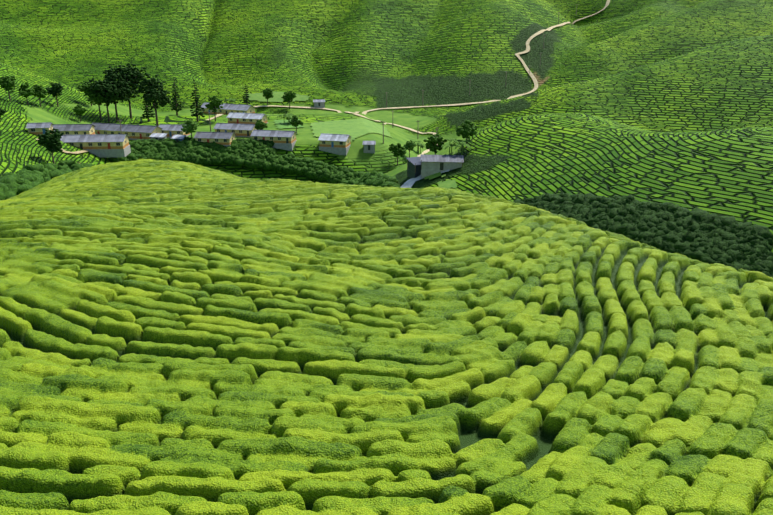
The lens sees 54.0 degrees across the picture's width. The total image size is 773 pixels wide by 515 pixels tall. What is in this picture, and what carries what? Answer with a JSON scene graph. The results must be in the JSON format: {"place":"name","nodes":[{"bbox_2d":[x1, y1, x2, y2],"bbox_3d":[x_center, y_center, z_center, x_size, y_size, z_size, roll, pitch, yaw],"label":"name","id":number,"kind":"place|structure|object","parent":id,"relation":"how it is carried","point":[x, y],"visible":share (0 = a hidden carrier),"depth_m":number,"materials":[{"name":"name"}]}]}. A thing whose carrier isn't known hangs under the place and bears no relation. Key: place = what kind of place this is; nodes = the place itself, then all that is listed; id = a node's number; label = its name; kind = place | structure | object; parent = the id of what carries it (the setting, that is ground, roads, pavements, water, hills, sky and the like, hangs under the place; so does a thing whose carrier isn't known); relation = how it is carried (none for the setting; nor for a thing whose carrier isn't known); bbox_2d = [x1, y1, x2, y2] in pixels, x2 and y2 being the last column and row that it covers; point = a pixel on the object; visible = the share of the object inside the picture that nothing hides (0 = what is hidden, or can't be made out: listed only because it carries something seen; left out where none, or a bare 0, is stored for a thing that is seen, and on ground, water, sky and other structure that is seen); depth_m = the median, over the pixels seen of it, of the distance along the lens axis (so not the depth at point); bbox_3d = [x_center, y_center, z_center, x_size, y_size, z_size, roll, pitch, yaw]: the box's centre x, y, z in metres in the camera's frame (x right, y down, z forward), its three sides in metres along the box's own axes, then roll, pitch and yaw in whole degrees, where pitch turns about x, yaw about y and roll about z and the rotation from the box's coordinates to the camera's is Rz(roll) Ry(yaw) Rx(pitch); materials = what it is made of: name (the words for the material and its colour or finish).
{"place":"outdoors","nodes":[
{"label":"outdoors","id":0,"kind":"place"},
{"bbox_2d":[245,92,309,101],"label":"field","id":1,"kind":"structure","parent":0,"point":[275,98],"depth_m":403.64,"materials":[{"name":"green plant"}]},
{"bbox_2d":[273,119,303,128],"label":"field","id":2,"kind":"structure","parent":0,"point":[280,124],"depth_m":314.30,"materials":[{"name":"green plant"}]},
{"bbox_2d":[279,113,294,123],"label":"banana","id":3,"kind":"object","parent":2,"relation":"on","point":[289,116],"visible":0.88,"depth_m":315.42,"materials":[{"name":"green plant"}]},
{"bbox_2d":[310,118,392,141],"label":"field","id":4,"kind":"structure","parent":0,"point":[355,128],"depth_m":309.97,"materials":[{"name":"green plant"}]},
{"bbox_2d":[207,93,525,119],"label":"valley road","id":5,"kind":"structure","parent":0,"point":[338,111],"depth_m":402.21,"materials":[{"name":"beige soil"}]},
{"bbox_2d":[0,159,772,514],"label":"tea bushes","id":6,"kind":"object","parent":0,"point":[178,337],"visible":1,"depth_m":40.01,"materials":[{"name":"green plant"}]},
{"bbox_2d":[0,0,772,251],"bbox_3d":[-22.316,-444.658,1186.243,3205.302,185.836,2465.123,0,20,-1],"label":"terrain","id":7,"kind":"structure","parent":0,"point":[659,101],"depth_m":414.38,"materials":[{"name":"green plant"}]},
{"bbox_2d":[0,76,14,101],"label":"tree","id":8,"kind":"object","parent":7,"relation":"on","point":[7,83],"visible":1,"depth_m":275.80,"materials":[{"name":"green plant"}]},
{"bbox_2d":[18,82,34,104],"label":"tree","id":9,"kind":"object","parent":7,"relation":"on","point":[26,92],"visible":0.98,"depth_m":283.91,"materials":[{"name":"green plant"}]},
{"bbox_2d":[26,122,53,134],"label":"house","id":10,"kind":"structure","parent":7,"relation":"on","point":[36,128],"depth_m":244.07,"materials":[{"name":"grey metal"}]},
{"bbox_2d":[33,85,47,106],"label":"tree","id":11,"kind":"object","parent":7,"relation":"on","point":[40,91],"visible":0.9,"depth_m":290.36,"materials":[{"name":"green plant"}]},
{"bbox_2d":[0,159,92,199],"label":"scrub","id":12,"kind":"object","parent":7,"relation":"on","point":[28,177],"visible":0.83,"depth_m":191.62,"materials":[{"name":"green plant"}]},
{"bbox_2d":[38,128,63,163],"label":"tree","id":13,"kind":"object","parent":7,"relation":"on","point":[49,140],"visible":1,"depth_m":219.37,"materials":[{"name":"green plant"}]},
{"bbox_2d":[46,82,64,106],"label":"tree","id":14,"kind":"object","parent":7,"relation":"on","point":[55,89],"visible":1,"depth_m":304.43,"materials":[{"name":"green plant"}]},
{"bbox_2d":[36,139,87,153],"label":"dirt path","id":15,"kind":"structure","parent":7,"relation":"on","point":[77,152],"depth_m":240.68,"materials":[{"name":"beige soil"}]},
{"bbox_2d":[52,124,95,134],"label":"house","id":16,"kind":"structure","parent":7,"relation":"on","point":[73,129],"depth_m":264.08,"materials":[{"name":"grey metal"}]},
{"bbox_2d":[73,104,86,121],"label":"tree","id":17,"kind":"object","parent":7,"relation":"on","point":[79,109],"visible":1,"depth_m":296.80,"materials":[{"name":"green plant"}]},
{"bbox_2d":[77,81,91,105],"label":"tree","id":18,"kind":"object","parent":7,"relation":"on","point":[79,87],"visible":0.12,"depth_m":331.86,"materials":[{"name":"green plant"}]},
{"bbox_2d":[60,134,130,156],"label":"house","id":19,"kind":"structure","parent":7,"relation":"on","point":[108,145],"depth_m":249.88,"materials":[{"name":"grey metal"}]},
{"bbox_2d":[81,82,115,119],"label":"tree","id":20,"kind":"object","parent":7,"relation":"on","point":[93,98],"visible":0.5,"depth_m":308.77,"materials":[{"name":"green plant"}]},
{"bbox_2d":[88,78,121,121],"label":"tree","id":21,"kind":"object","parent":7,"relation":"on","point":[101,88],"visible":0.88,"depth_m":309.34,"materials":[{"name":"green plant"}]},
{"bbox_2d":[102,72,133,120],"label":"tree","id":22,"kind":"object","parent":7,"relation":"on","point":[122,87],"visible":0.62,"depth_m":314.43,"materials":[{"name":"green plant"}]},
{"bbox_2d":[103,63,147,117],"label":"tree","id":23,"kind":"object","parent":7,"relation":"on","point":[133,76],"visible":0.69,"depth_m":322.11,"materials":[{"name":"green plant"}]},
{"bbox_2d":[92,123,162,139],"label":"house","id":24,"kind":"structure","parent":7,"relation":"on","point":[134,132],"depth_m":285.48,"materials":[{"name":"grey metal"}]},
{"bbox_2d":[140,89,154,121],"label":"tree","id":25,"kind":"object","parent":7,"relation":"on","point":[148,111],"visible":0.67,"depth_m":320.51,"materials":[{"name":"green plant"}]},
{"bbox_2d":[135,73,172,125],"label":"tree","id":26,"kind":"object","parent":7,"relation":"on","point":[154,90],"visible":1,"depth_m":300.56,"materials":[{"name":"green plant"}]},
{"bbox_2d":[149,133,167,139],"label":"shed","id":27,"kind":"structure","parent":7,"relation":"on","point":[157,136],"depth_m":279.63,"materials":[{"name":"metal"}]},
{"bbox_2d":[158,124,190,137],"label":"house","id":28,"kind":"structure","parent":7,"relation":"on","point":[171,130],"depth_m":289.57,"materials":[{"name":"grey metal"}]},
{"bbox_2d":[169,77,183,115],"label":"tree","id":29,"kind":"object","parent":7,"relation":"on","point":[176,105],"visible":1,"depth_m":370.74,"materials":[{"name":"green plant"}]},
{"bbox_2d":[170,135,185,141],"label":"car","id":30,"kind":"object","parent":7,"relation":"on","point":[178,137],"depth_m":278.08,"materials":[{"name":"blue"}]},
{"bbox_2d":[181,119,198,136],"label":"tree","id":31,"kind":"object","parent":7,"relation":"on","point":[191,126],"visible":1,"depth_m":278.06,"materials":[{"name":"green plant"}]},
{"bbox_2d":[190,80,204,120],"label":"tree","id":32,"kind":"object","parent":7,"relation":"on","point":[197,109],"visible":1,"depth_m":320.31,"materials":[{"name":"green plant"}]},
{"bbox_2d":[129,137,274,145],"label":"hedge","id":33,"kind":"object","parent":7,"relation":"on","point":[237,139],"visible":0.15,"depth_m":279.17,"materials":[{"name":"green plant"}]},
{"bbox_2d":[205,95,222,120],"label":"tree","id":34,"kind":"object","parent":7,"relation":"on","point":[214,103],"visible":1,"depth_m":319.88,"materials":[{"name":"green plant"}]},
{"bbox_2d":[194,132,235,146],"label":"house","id":35,"kind":"structure","parent":7,"relation":"on","point":[225,138],"depth_m":277.37,"materials":[{"name":"grey metal"}]},
{"bbox_2d":[201,102,255,114],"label":"house","id":36,"kind":"structure","parent":7,"relation":"on","point":[226,109],"depth_m":377.51,"materials":[{"name":"grey metal"}]},
{"bbox_2d":[224,98,235,103],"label":"banana","id":37,"kind":"object","parent":7,"relation":"on","point":[231,100],"visible":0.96,"depth_m":390.93,"materials":[{"name":"green plant"}]},
{"bbox_2d":[213,123,256,136],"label":"house","id":38,"kind":"structure","parent":7,"relation":"on","point":[242,130],"depth_m":291.42,"materials":[{"name":"grey metal"}]},
{"bbox_2d":[226,112,267,123],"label":"house","id":39,"kind":"structure","parent":7,"relation":"on","point":[243,118],"depth_m":315.39,"materials":[{"name":"grey metal"}]},
{"bbox_2d":[242,84,251,104],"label":"tree","id":40,"kind":"object","parent":7,"relation":"on","point":[246,98],"visible":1,"depth_m":393.27,"materials":[{"name":"green plant"}]},
{"bbox_2d":[108,138,400,187],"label":"scrub bank","id":41,"kind":"structure","parent":7,"relation":"on","point":[253,154],"depth_m":272.10,"materials":[{"name":"green plant"}]},
{"bbox_2d":[255,119,267,129],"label":"tree","id":42,"kind":"object","parent":7,"relation":"on","point":[260,125],"visible":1,"depth_m":287.73,"materials":[{"name":"green plant"}]},
{"bbox_2d":[262,88,273,104],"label":"tree","id":43,"kind":"object","parent":7,"relation":"on","point":[267,93],"visible":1,"depth_m":393.13,"materials":[{"name":"green plant"}]},
{"bbox_2d":[250,130,296,150],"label":"house","id":44,"kind":"structure","parent":7,"relation":"on","point":[284,140],"depth_m":280.01,"materials":[{"name":"grey metal"}]},
{"bbox_2d":[281,90,296,108],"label":"tree","id":45,"kind":"object","parent":7,"relation":"on","point":[289,96],"visible":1,"depth_m":390.84,"materials":[{"name":"green plant"}]},
{"bbox_2d":[290,115,303,132],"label":"tree","id":46,"kind":"object","parent":7,"relation":"on","point":[295,122],"visible":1,"depth_m":295.83,"materials":[{"name":"green plant"}]},
{"bbox_2d":[313,99,324,107],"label":"shed","id":47,"kind":"structure","parent":7,"relation":"on","point":[320,103],"depth_m":396.74,"materials":[{"name":"metal"}]},
{"bbox_2d":[318,133,350,154],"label":"house","id":48,"kind":"structure","parent":7,"relation":"on","point":[338,144],"depth_m":279.86,"materials":[{"name":"grey"}]},
{"bbox_2d":[363,141,375,152],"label":"shed","id":49,"kind":"structure","parent":7,"relation":"on","point":[369,146],"depth_m":281.21,"materials":[{"name":"concrete"}]},
{"bbox_2d":[353,113,435,156],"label":"dirt path","id":50,"kind":"structure","parent":7,"relation":"on","point":[427,150],"depth_m":354.95,"materials":[{"name":"beige soil"}]},
{"bbox_2d":[389,143,406,164],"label":"tree","id":51,"kind":"object","parent":7,"relation":"on","point":[398,149],"visible":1,"depth_m":277.27,"materials":[{"name":"green plant"}]},
{"bbox_2d":[403,140,416,156],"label":"tree","id":52,"kind":"object","parent":7,"relation":"on","point":[409,145],"visible":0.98,"depth_m":287.54,"materials":[{"name":"green plant"}]},
{"bbox_2d":[406,157,420,177],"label":"shed","id":53,"kind":"structure","parent":7,"relation":"on","point":[413,167],"depth_m":192.60,"materials":[{"name":"grey"}]},
{"bbox_2d":[413,141,425,153],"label":"banana","id":54,"kind":"object","parent":7,"relation":"on","point":[421,145],"visible":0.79,"depth_m":314.40,"materials":[{"name":"green plant"}]},
{"bbox_2d":[423,133,446,154],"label":"tree","id":55,"kind":"object","parent":7,"relation":"on","point":[432,141],"visible":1,"depth_m":193.94,"materials":[{"name":"green plant"}]},
{"bbox_2d":[420,154,463,177],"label":"shed","id":56,"kind":"structure","parent":7,"relation":"on","point":[432,164],"depth_m":187.76,"materials":[{"name":"concrete"}]},
{"bbox_2d":[441,138,473,154],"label":"banana","id":57,"kind":"object","parent":7,"relation":"on","point":[462,143],"visible":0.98,"depth_m":191.49,"materials":[{"name":"green plant"}]},
{"bbox_2d":[456,120,477,147],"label":"tree","id":58,"kind":"object","parent":7,"relation":"on","point":[467,129],"visible":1,"depth_m":193.46,"materials":[{"name":"green plant"}]},
{"bbox_2d":[515,0,609,93],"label":"dirt road","id":59,"kind":"structure","parent":7,"relation":"on","point":[534,79],"depth_m":459.38,"materials":[{"name":"beige soil"}]},
{"bbox_2d":[513,193,772,277],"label":"scrub gully","id":60,"kind":"object","parent":7,"relation":"on","point":[701,235],"visible":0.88,"depth_m":125.84,"materials":[{"name":"green plant"}]},
{"bbox_2d":[401,169,449,187],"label":"paved path","id":61,"kind":"structure","parent":0,"point":[409,183],"depth_m":189.78,"materials":[{"name":"grey concrete"}]},
{"bbox_2d":[424,172,445,179],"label":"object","id":62,"kind":"structure","parent":0,"point":[435,175],"depth_m":187.14,"materials":[{"name":"green plant"}]},
{"bbox_2d":[438,179,456,187],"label":"grass patch","id":63,"kind":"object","parent":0,"point":[449,183],"depth_m":180.65,"materials":[{"name":"green plant"}]}
]}

